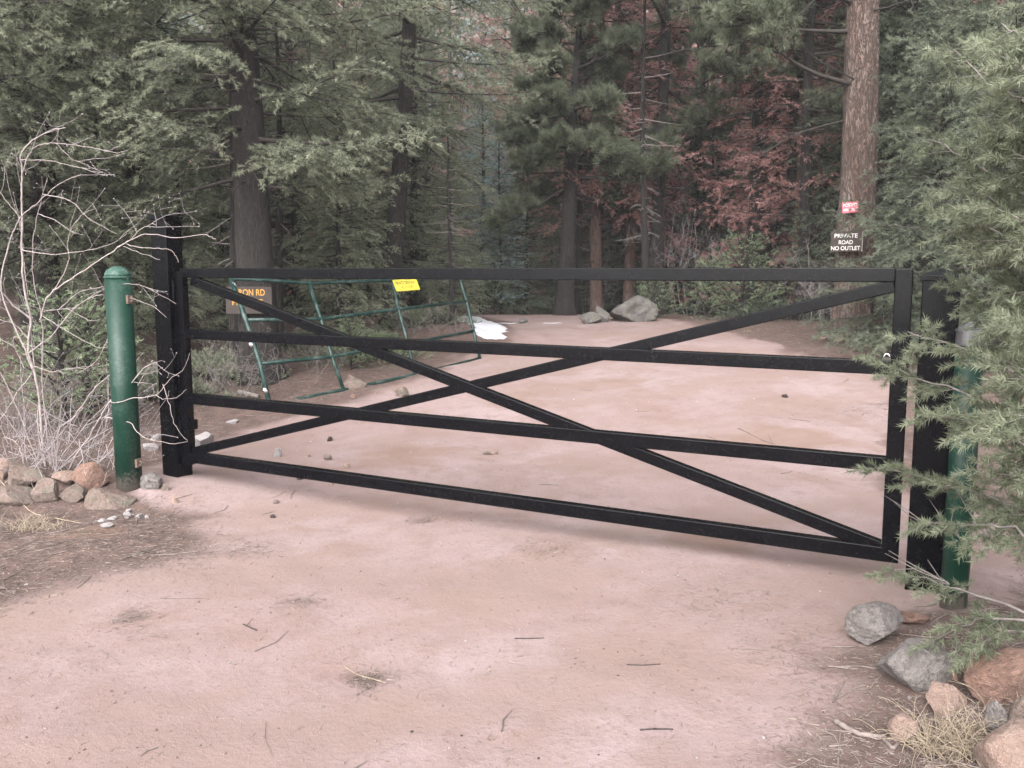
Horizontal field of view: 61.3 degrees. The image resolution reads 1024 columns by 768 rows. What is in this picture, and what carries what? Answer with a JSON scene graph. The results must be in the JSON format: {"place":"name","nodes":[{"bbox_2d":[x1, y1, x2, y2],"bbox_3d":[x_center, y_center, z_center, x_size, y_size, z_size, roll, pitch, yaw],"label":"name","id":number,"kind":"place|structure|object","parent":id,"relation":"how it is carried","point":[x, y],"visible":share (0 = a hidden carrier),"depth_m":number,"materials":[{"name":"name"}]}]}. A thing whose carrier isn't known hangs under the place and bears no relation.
{"place":"outdoors","nodes":[
{"label":"outdoors","id":0,"kind":"place"},
{"bbox_2d":[0,0,1023,767],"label":"ground","id":1,"kind":"structure","parent":0,"point":[360,554],"depth_m":4.31,"materials":[{"name":"soil"}]},
{"bbox_2d":[0,485,34,505],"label":"rock","id":2,"kind":"object","parent":1,"relation":"on","point":[15,495],"visible":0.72,"depth_m":5.88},
{"bbox_2d":[8,459,44,485],"bbox_3d":[-3.472,0.652,6.141,0.273,0.237,0.198,6,9,41],"label":"rock","id":3,"kind":"object","parent":1,"relation":"on","point":[20,472],"visible":0.73,"depth_m":6.08,"materials":[{"name":"stone"}]},
{"bbox_2d":[0,510,72,533],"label":"grass tuft","id":4,"kind":"object","parent":1,"relation":"on","point":[25,526],"visible":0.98,"depth_m":5.41,"materials":[{"name":"plant"}]},
{"bbox_2d":[30,477,59,501],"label":"rock","id":5,"kind":"object","parent":1,"relation":"on","point":[45,489],"visible":0.88,"depth_m":5.89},
{"bbox_2d":[0,365,103,448],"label":"bare shrub","id":6,"kind":"object","parent":1,"relation":"on","point":[8,397],"visible":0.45,"depth_m":7.69,"materials":[{"name":"plant"}]},
{"bbox_2d":[51,470,72,483],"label":"rock","id":7,"kind":"object","parent":1,"relation":"on","point":[64,477],"visible":0.94,"depth_m":6.12,"materials":[{"name":"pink stone"}]},
{"bbox_2d":[0,284,142,425],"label":"fir sapling","id":8,"kind":"object","parent":1,"relation":"on","point":[59,339],"visible":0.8,"depth_m":7.90,"materials":[{"name":"plant"}]},
{"bbox_2d":[58,483,87,502],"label":"rock","id":9,"kind":"object","parent":1,"relation":"on","point":[75,492],"visible":0.73,"depth_m":5.90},
{"bbox_2d":[11,297,147,419],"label":"fir sapling","id":10,"kind":"object","parent":1,"relation":"on","point":[86,330],"visible":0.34,"depth_m":8.36,"materials":[{"name":"plant"}]},
{"bbox_2d":[0,347,159,462],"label":"bare shrub","id":11,"kind":"object","parent":1,"relation":"on","point":[57,415],"visible":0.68,"depth_m":7.53,"materials":[{"name":"plant"}]},
{"bbox_2d":[0,1,162,324],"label":"fir tree","id":12,"kind":"object","parent":1,"relation":"on","point":[28,267],"visible":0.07,"depth_m":12.99,"materials":[{"name":"green plant"}]},
{"bbox_2d":[0,0,172,232],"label":"fir tree","id":13,"kind":"object","parent":1,"relation":"on","point":[7,7],"visible":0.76,"depth_m":9.22,"materials":[{"name":"green plant"}]},
{"bbox_2d":[17,56,156,362],"bbox_3d":[-5.071,-2.035,10.683,1.832,3.932,1.808,6,9,39],"label":"fir tree","id":14,"kind":"object","parent":1,"relation":"on","point":[98,188],"visible":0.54,"depth_m":10.59,"materials":[{"name":"green plant"}]},
{"bbox_2d":[71,461,109,490],"bbox_3d":[-3.001,0.662,6.140,0.180,0.236,0.227,5,9,37],"label":"rock","id":15,"kind":"object","parent":1,"relation":"on","point":[95,475],"visible":0.78,"depth_m":6.07,"materials":[{"name":"red stone"}]},
{"bbox_2d":[0,112,212,495],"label":"bare shrub","id":16,"kind":"object","parent":1,"relation":"on","point":[42,450],"visible":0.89,"depth_m":6.28,"materials":[{"name":"grey plant"}]},
{"bbox_2d":[84,487,136,509],"bbox_3d":[-2.747,0.818,5.913,0.322,0.255,0.274,0,7,0],"label":"rock","id":17,"kind":"object","parent":1,"relation":"on","point":[100,498],"visible":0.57,"depth_m":5.84,"materials":[{"name":"stone"}]},
{"bbox_2d":[0,0,229,353],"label":"fir tree","id":18,"kind":"object","parent":1,"relation":"on","point":[40,280],"visible":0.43,"depth_m":11.01,"materials":[{"name":"green plant"}]},
{"bbox_2d":[103,266,141,491],"bbox_3d":[-2.735,0.055,6.095,0.183,1.757,0.185,-3,8,-23],"label":"bollard","id":19,"kind":"object","parent":1,"relation":"on","point":[122,364],"visible":0.92,"depth_m":6.02,"materials":[{"name":"metal"}]},
{"bbox_2d":[45,354,220,442],"bbox_3d":[-3.504,0.149,8.232,1.579,0.779,1.396,5,9,34],"label":"bare shrub","id":20,"kind":"object","parent":1,"relation":"on","point":[140,400],"visible":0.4,"depth_m":8.20,"materials":[{"name":"plant"}]},
{"bbox_2d":[140,472,162,489],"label":"rock","id":21,"kind":"object","parent":1,"relation":"on","point":[151,480],"visible":0.99,"depth_m":6.13,"materials":[{"name":"grey stone"}]},
{"bbox_2d":[0,0,306,330],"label":"fir tree","id":22,"kind":"object","parent":1,"relation":"on","point":[128,174],"visible":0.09,"depth_m":12.78,"materials":[{"name":"green plant"}]},
{"bbox_2d":[69,358,253,408],"bbox_3d":[-3.829,-0.053,9.271,1.837,0.545,1.362,3,8,20],"label":"shrub","id":23,"kind":"object","parent":1,"relation":"on","point":[195,382],"visible":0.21,"depth_m":9.18,"materials":[{"name":"plant"}]},
{"bbox_2d":[148,212,192,477],"bbox_3d":[-2.499,-0.158,6.362,0.168,2.178,0.168,3,8,25],"label":"gate post","id":24,"kind":"object","parent":1,"relation":"on","point":[167,264],"visible":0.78,"depth_m":6.27,"materials":[{"name":"metal"}]},
{"bbox_2d":[171,268,913,562],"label":"farm gate","id":25,"kind":"structure","parent":24,"relation":"attached to","point":[850,541],"depth_m":4.99,"materials":[{"name":"metal"}]},
{"bbox_2d":[123,101,228,357],"bbox_3d":[-4.435,-1.978,11.434,1.649,3.539,1.627,-3,8,-26],"label":"fir tree","id":26,"kind":"object","parent":1,"relation":"on","point":[192,293],"visible":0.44,"depth_m":11.38,"materials":[{"name":"green plant"}]},
{"bbox_2d":[136,351,261,396],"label":"bare shrub","id":27,"kind":"object","parent":1,"relation":"on","point":[215,370],"visible":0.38,"depth_m":9.58,"materials":[{"name":"plant"}]},
{"bbox_2d":[195,432,214,444],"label":"rock","id":28,"kind":"object","parent":1,"relation":"on","point":[203,438],"visible":0.78,"depth_m":7.51,"materials":[{"name":"white stone"}]},
{"bbox_2d":[149,345,291,388],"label":"shrub","id":29,"kind":"object","parent":1,"relation":"on","point":[204,362],"visible":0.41,"depth_m":10.22,"materials":[{"name":"green plant"}]},
{"bbox_2d":[0,0,453,385],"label":"fir tree","id":30,"kind":"object","parent":1,"relation":"on","point":[254,166],"visible":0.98,"depth_m":9.75,"materials":[{"name":"green plant"}]},
{"bbox_2d":[226,287,271,313],"bbox_3d":[-3.009,-0.958,9.886,0.509,0.306,0.039,-2,7,-12],"label":"wooden sign","id":31,"kind":"object","parent":30,"relation":"attached to","point":[263,294],"visible":0.6,"depth_m":9.87,"materials":[{"name":"brown wood"}]},
{"bbox_2d":[172,57,289,329],"bbox_3d":[-4.447,-2.692,13.014,2.015,4.325,1.989,4,8,31],"label":"fir tree","id":32,"kind":"object","parent":1,"relation":"on","point":[220,249],"visible":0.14,"depth_m":12.84,"materials":[{"name":"green plant"}]},
{"bbox_2d":[177,3,291,357],"bbox_3d":[-3.340,-2.641,10.269,1.277,5.610,1.596,-1,7,-8],"label":"dead snag","id":33,"kind":"object","parent":1,"relation":"on","point":[233,321],"visible":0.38,"depth_m":10.39,"materials":[{"name":"grey wood"}]},
{"bbox_2d":[153,325,338,396],"bbox_3d":[-2.990,-0.232,9.616,1.922,0.926,1.421,0,7,0],"label":"bare shrub","id":34,"kind":"object","parent":1,"relation":"on","point":[233,366],"visible":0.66,"depth_m":9.64,"materials":[{"name":"plant"}]},
{"bbox_2d":[227,6,322,349],"bbox_3d":[-3.158,-2.842,11.971,1.502,5.280,1.202,1,7,8],"label":"dead snag","id":35,"kind":"object","parent":1,"relation":"on","point":[278,257],"visible":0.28,"depth_m":12.01,"materials":[{"name":"grey wood"}]},
{"bbox_2d":[184,0,392,315],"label":"fir tree","id":36,"kind":"object","parent":1,"relation":"on","point":[295,223],"visible":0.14,"depth_m":16.21,"materials":[{"name":"green plant"}]},
{"bbox_2d":[282,327,347,373],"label":"bare shrub","id":37,"kind":"object","parent":1,"relation":"on","point":[311,351],"visible":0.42,"depth_m":10.91,"materials":[{"name":"plant"}]},
{"bbox_2d":[281,322,363,356],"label":"shrub","id":38,"kind":"object","parent":1,"relation":"on","point":[289,347],"visible":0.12,"depth_m":12.01,"materials":[{"name":"green plant"}]},
{"bbox_2d":[272,53,409,335],"bbox_3d":[-2.392,-2.456,12.191,1.979,4.246,1.952,-2,7,-17],"label":"fir tree","id":39,"kind":"object","parent":1,"relation":"on","point":[345,291],"visible":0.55,"depth_m":12.13,"materials":[{"name":"green plant"}]},
{"bbox_2d":[327,313,376,369],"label":"fir sapling","id":40,"kind":"object","parent":1,"relation":"on","point":[349,329],"visible":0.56,"depth_m":10.89,"materials":[{"name":"green plant"}]},
{"bbox_2d":[340,374,366,389],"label":"rock","id":41,"kind":"object","parent":1,"relation":"on","point":[350,382],"visible":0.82,"depth_m":9.88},
{"bbox_2d":[228,278,481,399],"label":"pipe gate","id":42,"kind":"structure","parent":1,"relation":"on","point":[254,347],"depth_m":10.03,"materials":[{"name":"metal"}]},
{"bbox_2d":[393,279,419,290],"bbox_3d":[-1.354,-1.271,11.081,0.076,0.164,0.406,6,10,42],"label":"warning sign","id":43,"kind":"object","parent":42,"relation":"attached to","point":[405,284],"visible":0.98,"depth_m":11.07,"materials":[{"name":"yellow"}]},
{"bbox_2d":[286,5,434,316],"bbox_3d":[-2.986,-4.214,17.021,2.931,6.291,2.892,-1,7,-9],"label":"fir tree","id":44,"kind":"object","parent":1,"relation":"on","point":[369,288],"visible":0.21,"depth_m":16.77,"materials":[{"name":"green plant"}]},
{"bbox_2d":[287,326,437,368],"bbox_3d":[-2.081,-0.518,11.581,2.559,0.538,1.414,0,7,0],"label":"shrub","id":45,"kind":"object","parent":1,"relation":"on","point":[381,334],"visible":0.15,"depth_m":11.54,"materials":[{"name":"plant"}]},
{"bbox_2d":[258,0,568,328],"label":"fir tree","id":46,"kind":"object","parent":1,"relation":"on","point":[407,88],"visible":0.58,"depth_m":13.72,"materials":[{"name":"green plant"}]},
{"bbox_2d":[361,294,467,338],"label":"bare shrub","id":47,"kind":"object","parent":1,"relation":"on","point":[438,319],"visible":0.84,"depth_m":12.54,"materials":[{"name":"plant"}]},
{"bbox_2d":[324,0,506,309],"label":"fir tree","id":48,"kind":"object","parent":1,"relation":"on","point":[415,222],"visible":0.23,"depth_m":17.59,"materials":[{"name":"green plant"}]},
{"bbox_2d":[357,300,482,331],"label":"shrub","id":49,"kind":"object","parent":1,"relation":"on","point":[416,314],"visible":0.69,"depth_m":13.35,"materials":[{"name":"plant"}]},
{"bbox_2d":[425,136,472,324],"bbox_3d":[-0.979,-2.210,13.012,0.845,2.970,0.676,1,7,11],"label":"dead snag","id":50,"kind":"object","parent":1,"relation":"on","point":[449,232],"visible":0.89,"depth_m":12.98,"materials":[{"name":"grey wood"}]},
{"bbox_2d":[409,141,490,318],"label":"fir tree","id":51,"kind":"object","parent":1,"relation":"on","point":[440,257],"visible":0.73,"depth_m":15.12,"materials":[{"name":"green plant"}]},
{"bbox_2d":[429,95,530,314],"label":"spruce tree","id":52,"kind":"object","parent":1,"relation":"on","point":[483,200],"visible":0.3,"depth_m":20.46,"materials":[{"name":"plant"}]},
{"bbox_2d":[458,316,508,338],"bbox_3d":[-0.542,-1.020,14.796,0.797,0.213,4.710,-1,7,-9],"label":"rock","id":53,"kind":"object","parent":1,"relation":"on","point":[485,329],"visible":0.69,"depth_m":13.12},
{"bbox_2d":[469,264,516,314],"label":"fir sapling","id":54,"kind":"object","parent":1,"relation":"on","point":[493,298],"visible":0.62,"depth_m":18.10,"materials":[{"name":"green plant"}]},
{"bbox_2d":[470,144,532,314],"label":"spruce tree","id":55,"kind":"object","parent":1,"relation":"on","point":[500,247],"visible":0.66,"depth_m":18.03,"materials":[{"name":"plant"}]},
{"bbox_2d":[439,0,570,313],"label":"dead pine","id":56,"kind":"object","parent":1,"relation":"on","point":[486,20],"visible":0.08,"depth_m":24.13,"materials":[{"name":"plant"}]},
{"bbox_2d":[0,0,1023,314],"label":"forest","id":57,"kind":"object","parent":1,"relation":"on","point":[776,238],"visible":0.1,"depth_m":21.51,"materials":[{"name":"plant"}]},
{"bbox_2d":[0,327,1023,767],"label":"twig litter","id":58,"kind":"object","parent":1,"relation":"on","point":[838,745],"visible":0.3,"depth_m":3.88,"materials":[{"name":"wood"}]},
{"bbox_2d":[0,311,1023,767],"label":"pine needle litter","id":59,"kind":"object","parent":1,"relation":"on","point":[378,679],"visible":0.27,"depth_m":4.25,"materials":[{"name":"plant"}]},
{"bbox_2d":[476,144,582,314],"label":"fir tree","id":60,"kind":"object","parent":1,"relation":"on","point":[526,305],"visible":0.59,"depth_m":18.59,"materials":[{"name":"green plant"}]},
{"bbox_2d":[554,45,592,313],"bbox_3d":[1.374,-4.290,18.513,1.784,6.270,1.428,-5,9,-34],"label":"dead snag","id":61,"kind":"object","parent":1,"relation":"on","point":[577,291],"visible":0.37,"depth_m":18.71,"materials":[{"name":"grey wood"}]},
{"bbox_2d":[531,222,620,313],"bbox_3d":[1.435,-2.613,19.298,2.106,2.494,1.608,0,7,0],"label":"bare shrub","id":62,"kind":"object","parent":1,"relation":"on","point":[606,290],"visible":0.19,"depth_m":19.33,"materials":[{"name":"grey plant"}]},
{"bbox_2d":[478,0,684,315],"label":"pine tree","id":63,"kind":"object","parent":1,"relation":"on","point":[569,135],"visible":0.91,"depth_m":16.77,"materials":[{"name":"plant"}]},
{"bbox_2d":[528,107,650,314],"bbox_3d":[1.983,-4.330,21.205,3.432,6.229,3.429,3,8,21],"label":"fir tree","id":64,"kind":"object","parent":1,"relation":"on","point":[620,254],"visible":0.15,"depth_m":20.77,"materials":[{"name":"green plant"}]},
{"bbox_2d":[579,312,600,323],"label":"boulder","id":65,"kind":"object","parent":1,"relation":"on","point":[589,317],"visible":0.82,"depth_m":15.14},
{"bbox_2d":[502,0,695,311],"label":"dead pine","id":66,"kind":"object","parent":1,"relation":"on","point":[596,289],"visible":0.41,"depth_m":18.22,"materials":[{"name":"plant"}]},
{"bbox_2d":[528,0,713,312],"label":"pine tree","id":67,"kind":"object","parent":1,"relation":"on","point":[679,59],"visible":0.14,"depth_m":19.81,"materials":[{"name":"plant"}]},
{"bbox_2d":[609,295,658,321],"bbox_3d":[2.214,-1.341,15.684,0.895,0.549,0.761,0,7,0],"label":"boulder","id":68,"kind":"object","parent":1,"relation":"on","point":[638,308],"visible":0.83,"depth_m":15.44,"materials":[{"name":"stone"}]},
{"bbox_2d":[559,0,716,303],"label":"dead pine","id":69,"kind":"object","parent":1,"relation":"on","point":[628,218],"visible":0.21,"depth_m":18.77,"materials":[{"name":"plant"}]},
{"bbox_2d":[559,0,725,288],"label":"dead pine","id":70,"kind":"object","parent":1,"relation":"on","point":[672,176],"visible":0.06,"depth_m":22.90,"materials":[{"name":"plant"}]},
{"bbox_2d":[617,0,689,299],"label":"dead snag","id":71,"kind":"object","parent":1,"relation":"on","point":[644,228],"visible":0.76,"depth_m":16.52,"materials":[{"name":"brown wood"}]},
{"bbox_2d":[636,281,684,317],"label":"fir sapling","id":72,"kind":"object","parent":1,"relation":"on","point":[649,295],"visible":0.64,"depth_m":16.25,"materials":[{"name":"green plant"}]},
{"bbox_2d":[564,0,777,314],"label":"pine tree","id":73,"kind":"object","parent":1,"relation":"on","point":[663,93],"visible":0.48,"depth_m":17.72,"materials":[{"name":"plant"}]},
{"bbox_2d":[624,166,744,315],"bbox_3d":[3.436,-2.712,18.066,2.686,4.241,2.944,0,7,0],"label":"bare shrub","id":74,"kind":"object","parent":1,"relation":"on","point":[683,254],"visible":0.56,"depth_m":18.15,"materials":[{"name":"grey plant"}]},
{"bbox_2d":[637,1,750,314],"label":"dead pine","id":75,"kind":"object","parent":1,"relation":"on","point":[720,153],"visible":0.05,"depth_m":23.52,"materials":[{"name":"plant"}]},
{"bbox_2d":[679,252,740,316],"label":"shrub","id":76,"kind":"object","parent":1,"relation":"on","point":[708,301],"visible":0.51,"depth_m":17.10,"materials":[{"name":"plant"}]},
{"bbox_2d":[664,93,778,314],"bbox_3d":[5.496,-4.493,23.020,3.612,6.557,3.610,4,8,29],"label":"fir tree","id":77,"kind":"object","parent":1,"relation":"on","point":[711,166],"visible":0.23,"depth_m":22.77,"materials":[{"name":"green plant"}]},
{"bbox_2d":[697,228,792,317],"bbox_3d":[4.366,-1.785,16.213,1.688,2.272,1.762,5,8,32],"label":"shrub","id":78,"kind":"object","parent":1,"relation":"on","point":[743,260],"visible":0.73,"depth_m":15.99,"materials":[{"name":"plant"}]},
{"bbox_2d":[645,0,845,313],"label":"pine tree","id":79,"kind":"object","parent":1,"relation":"on","point":[700,114],"visible":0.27,"depth_m":17.87,"materials":[{"name":"plant"}]},
{"bbox_2d":[652,0,918,342],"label":"pine tree","id":80,"kind":"object","parent":1,"relation":"on","point":[861,32],"visible":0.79,"depth_m":12.61,"materials":[{"name":"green plant"}]},
{"bbox_2d":[830,228,862,251],"bbox_3d":[4.922,-2.124,12.700,0.440,0.352,0.052,4,8,27],"label":"wooden sign","id":81,"kind":"object","parent":80,"relation":"attached to","point":[853,242],"visible":0.88,"depth_m":12.68,"materials":[{"name":"brown wood"}]},
{"bbox_2d":[765,229,833,321],"bbox_3d":[5.412,-1.769,15.558,1.930,2.139,1.751,-7,10,-44],"label":"bare shrub","id":82,"kind":"object","parent":1,"relation":"on","point":[813,287],"visible":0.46,"depth_m":15.54,"materials":[{"name":"grey plant"}]},
{"bbox_2d":[690,0,921,318],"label":"pine tree","id":83,"kind":"object","parent":1,"relation":"on","point":[729,64],"visible":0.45,"depth_m":16.04,"materials":[{"name":"plant"}]},
{"bbox_2d":[716,0,903,302],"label":"dead pine","id":84,"kind":"object","parent":1,"relation":"on","point":[797,150],"visible":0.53,"depth_m":16.93,"materials":[{"name":"red plant"}]},
{"bbox_2d":[774,115,888,312],"bbox_3d":[6.170,-3.142,16.442,2.238,4.065,2.240,2,7,13],"label":"fir tree","id":85,"kind":"object","parent":1,"relation":"on","point":[829,161],"visible":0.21,"depth_m":16.44,"materials":[{"name":"green plant"}]},
{"bbox_2d":[833,718,885,738],"bbox_3d":[1.179,1.182,2.944,0.176,0.024,0.051,6,9,41],"label":"stick","id":86,"kind":"object","parent":1,"relation":"on","point":[840,723],"visible":0.99,"depth_m":2.93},
{"bbox_2d":[845,601,904,645],"bbox_3d":[1.537,1.016,3.680,0.198,0.181,0.186,7,10,44],"label":"rock","id":87,"kind":"object","parent":1,"relation":"on","point":[869,623],"visible":1,"depth_m":3.63,"materials":[{"name":"grey stone"}]},
{"bbox_2d":[762,0,1020,311],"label":"fir tree","id":88,"kind":"object","parent":1,"relation":"on","point":[833,73],"visible":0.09,"depth_m":16.79,"materials":[{"name":"green plant"}]},
{"bbox_2d":[772,0,1022,326],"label":"fir tree","id":89,"kind":"object","parent":1,"relation":"on","point":[892,86],"visible":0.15,"depth_m":15.05,"materials":[{"name":"green plant"}]},
{"bbox_2d":[887,714,917,741],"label":"rock","id":90,"kind":"object","parent":1,"relation":"on","point":[905,720],"visible":0.87,"depth_m":2.88,"materials":[{"name":"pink stone"}]},
{"bbox_2d":[802,0,1023,361],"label":"fir tree","id":91,"kind":"object","parent":1,"relation":"on","point":[902,170],"visible":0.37,"depth_m":11.65,"materials":[{"name":"green plant"}]},
{"bbox_2d":[899,610,928,623],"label":"rock","id":92,"kind":"object","parent":1,"relation":"on","point":[913,617],"visible":0.78,"depth_m":3.79,"materials":[{"name":"red stone"}]},
{"bbox_2d":[875,637,954,691],"bbox_3d":[1.537,1.083,3.307,0.266,0.206,0.213,0,7,0],"label":"rock","id":93,"kind":"object","parent":1,"relation":"on","point":[922,669],"visible":0.86,"depth_m":3.22,"materials":[{"name":"grey stone"}]},
{"bbox_2d":[811,0,1023,385],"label":"fir tree","id":94,"kind":"object","parent":1,"relation":"on","point":[911,254],"visible":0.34,"depth_m":10.40,"materials":[{"name":"green plant"}]},
{"bbox_2d":[904,268,961,592],"bbox_3d":[2.060,0.354,4.251,0.183,1.832,0.183,3,8,25],"label":"gate post","id":95,"kind":"object","parent":1,"relation":"on","point":[927,455],"visible":0.47,"depth_m":4.16,"materials":[{"name":"metal"}]},
{"bbox_2d":[845,0,1023,676],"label":"fir tree","id":96,"kind":"object","parent":1,"relation":"on","point":[998,422],"visible":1,"depth_m":2.98,"materials":[{"name":"green plant"}]},
{"bbox_2d":[856,694,1022,767],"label":"grass tuft","id":97,"kind":"object","parent":1,"relation":"on","point":[955,744],"visible":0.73,"depth_m":2.83,"materials":[{"name":"plant"}]},
{"bbox_2d":[926,681,967,717],"bbox_3d":[1.549,1.145,3.084,0.150,0.140,0.128,0,7,0],"label":"rock","id":98,"kind":"object","parent":1,"relation":"on","point":[936,693],"visible":0.75,"depth_m":3.07,"materials":[{"name":"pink stone"}]},
{"bbox_2d":[939,321,985,609],"bbox_3d":[2.052,0.475,3.949,0.131,1.522,0.131,0,7,0],"label":"bollard","id":99,"kind":"object","parent":1,"relation":"on","point":[952,568],"visible":0.5,"depth_m":3.91,"materials":[{"name":"green paint"}]},
{"bbox_2d":[902,0,1023,244],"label":"fir tree","id":100,"kind":"object","parent":1,"relation":"on","point":[957,34],"visible":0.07,"depth_m":10.99,"materials":[{"name":"green plant"}]},
{"bbox_2d":[963,647,1023,704],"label":"rock","id":101,"kind":"object","parent":1,"relation":"on","point":[1001,676],"visible":0.84,"depth_m":3.04,"materials":[{"name":"red stone"}]},
{"bbox_2d":[981,700,1007,734],"bbox_3d":[1.622,1.127,2.891,0.092,0.158,0.078,0,7,0],"label":"rock","id":102,"kind":"object","parent":1,"relation":"on","point":[994,708],"visible":0.61,"depth_m":2.87,"materials":[{"name":"grey stone"}]},
{"bbox_2d":[973,717,1023,767],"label":"rock","id":103,"kind":"object","parent":1,"relation":"on","point":[1002,746],"visible":1,"depth_m":2.63,"materials":[{"name":"beige stone"}]},
{"bbox_2d":[1007,695,1023,720],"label":"rock","id":104,"kind":"object","parent":1,"relation":"on","point":[1016,706],"visible":0.27,"depth_m":2.83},
{"bbox_2d":[0,356,1023,767],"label":"gravel","id":105,"kind":"structure","parent":0,"point":[488,610],"depth_m":3.72,"materials":[{"name":"gravel"}]},
{"bbox_2d":[685,296,890,322],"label":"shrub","id":106,"kind":"object","parent":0,"point":[779,303],"visible":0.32,"depth_m":15.88,"materials":[{"name":"plant"}]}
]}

